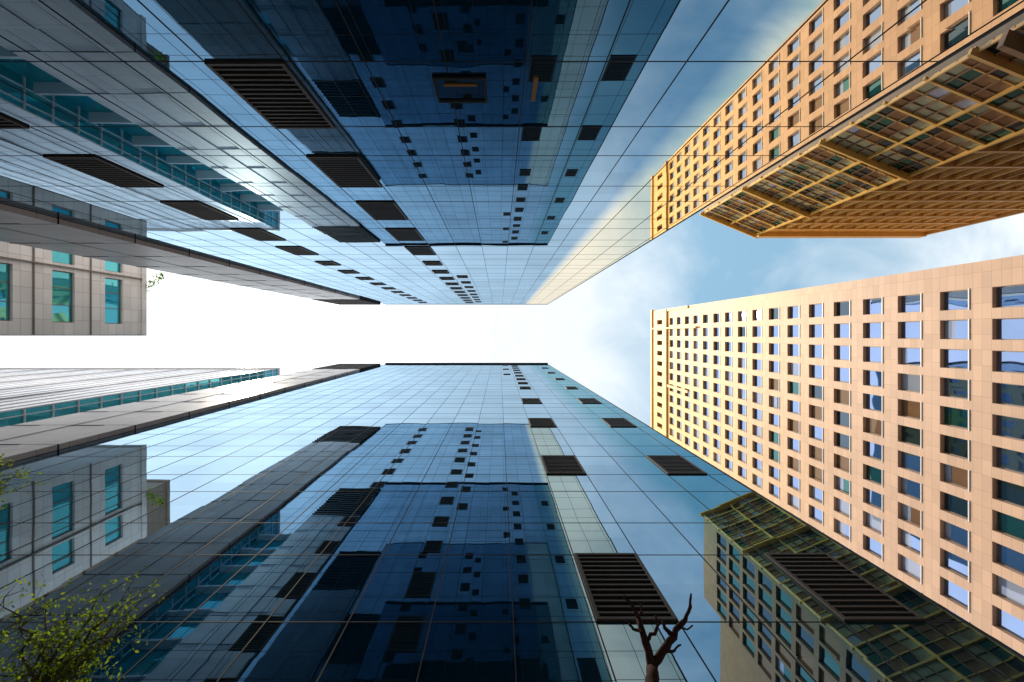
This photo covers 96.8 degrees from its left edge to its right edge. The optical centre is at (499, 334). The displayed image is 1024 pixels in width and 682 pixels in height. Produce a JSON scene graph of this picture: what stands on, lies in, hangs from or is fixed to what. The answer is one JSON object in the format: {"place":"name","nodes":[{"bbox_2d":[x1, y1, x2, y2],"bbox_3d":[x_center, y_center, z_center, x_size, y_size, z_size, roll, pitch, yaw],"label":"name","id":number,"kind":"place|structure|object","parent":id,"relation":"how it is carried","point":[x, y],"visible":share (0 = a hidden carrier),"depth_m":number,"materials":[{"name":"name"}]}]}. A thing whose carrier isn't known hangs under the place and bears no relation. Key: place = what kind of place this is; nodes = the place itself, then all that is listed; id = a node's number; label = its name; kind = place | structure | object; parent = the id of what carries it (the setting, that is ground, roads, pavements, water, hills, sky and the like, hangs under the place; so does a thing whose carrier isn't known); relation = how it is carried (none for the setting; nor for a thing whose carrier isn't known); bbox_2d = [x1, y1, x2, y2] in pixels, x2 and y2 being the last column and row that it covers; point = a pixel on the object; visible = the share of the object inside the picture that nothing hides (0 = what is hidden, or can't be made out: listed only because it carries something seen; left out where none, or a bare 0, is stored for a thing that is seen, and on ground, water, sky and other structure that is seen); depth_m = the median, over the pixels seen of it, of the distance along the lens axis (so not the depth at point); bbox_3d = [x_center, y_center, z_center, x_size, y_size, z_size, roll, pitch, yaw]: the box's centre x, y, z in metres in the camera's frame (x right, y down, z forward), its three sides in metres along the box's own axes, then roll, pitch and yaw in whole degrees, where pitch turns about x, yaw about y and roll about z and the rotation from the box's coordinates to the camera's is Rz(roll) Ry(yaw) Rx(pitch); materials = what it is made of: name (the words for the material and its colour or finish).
{"place":"outdoors","nodes":[
{"label":"outdoors","id":0,"kind":"place"},
{"bbox_2d":[0,241,146,335],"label":"white stone building","id":1,"kind":"structure","parent":0,"point":[43,292],"depth_m":33.42,"materials":[{"name":"stone"}]},
{"bbox_2d":[145,272,164,292],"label":"roof garden shrub","id":2,"kind":"object","parent":1,"relation":"on","point":[159,277],"visible":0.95,"depth_m":41.12,"materials":[{"name":"green plant"}]},
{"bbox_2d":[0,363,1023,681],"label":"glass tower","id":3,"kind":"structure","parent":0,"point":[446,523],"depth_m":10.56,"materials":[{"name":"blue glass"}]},
{"bbox_2d":[0,0,1023,304],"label":"glass tower","id":4,"kind":"structure","parent":0,"point":[444,152],"depth_m":10.74,"materials":[{"name":"blue glass"}]},
{"bbox_2d":[432,76,537,102],"bbox_3d":[-0.270,-4.968,9.261,2.060,0.931,0.055,0,-90,0],"label":"opened window","id":5,"kind":"structure","parent":4,"relation":"in","point":[448,89],"depth_m":9.22,"materials":[{"name":"glass"}]},
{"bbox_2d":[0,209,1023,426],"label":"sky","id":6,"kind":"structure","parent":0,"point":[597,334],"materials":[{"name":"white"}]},
{"bbox_2d":[651,255,1023,655],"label":"granite office tower","id":7,"kind":"structure","parent":0,"point":[878,421],"depth_m":41.21,"materials":[{"name":"beige stone"}]},
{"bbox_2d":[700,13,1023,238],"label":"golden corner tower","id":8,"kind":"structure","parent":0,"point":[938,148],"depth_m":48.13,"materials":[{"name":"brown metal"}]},
{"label":"pavement","id":9,"kind":"structure","parent":0,"visible":0},
{"bbox_2d":[0,453,45,509],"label":"young street tree","id":10,"kind":"object","parent":9,"relation":"on","point":[7,480],"visible":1,"depth_m":6.88,"materials":[{"name":"green plant"}]},
{"bbox_2d":[0,565,166,681],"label":"young street tree","id":11,"kind":"object","parent":9,"relation":"on","point":[62,669],"visible":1,"depth_m":5.36,"materials":[{"name":"green plant"}]},
{"bbox_2d":[623,593,692,681],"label":"pruned bare tree","id":12,"kind":"object","parent":9,"relation":"on","point":[653,662],"visible":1,"depth_m":4.77,"materials":[{"name":"brown plant"}]},
{"label":"ground","id":13,"kind":"structure","parent":0,"visible":0},
{"bbox_2d":[0,369,276,426],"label":"curtain wall","id":14,"kind":"structure","parent":13,"relation":"on","point":[35,417],"depth_m":43.73,"materials":[{"name":"white glass"}]},
{"bbox_2d":[0,368,279,422],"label":"white fins","id":15,"kind":"object","parent":14,"relation":"attached to","point":[52,410],"visible":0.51,"depth_m":47.80,"materials":[{"name":"white metal"}]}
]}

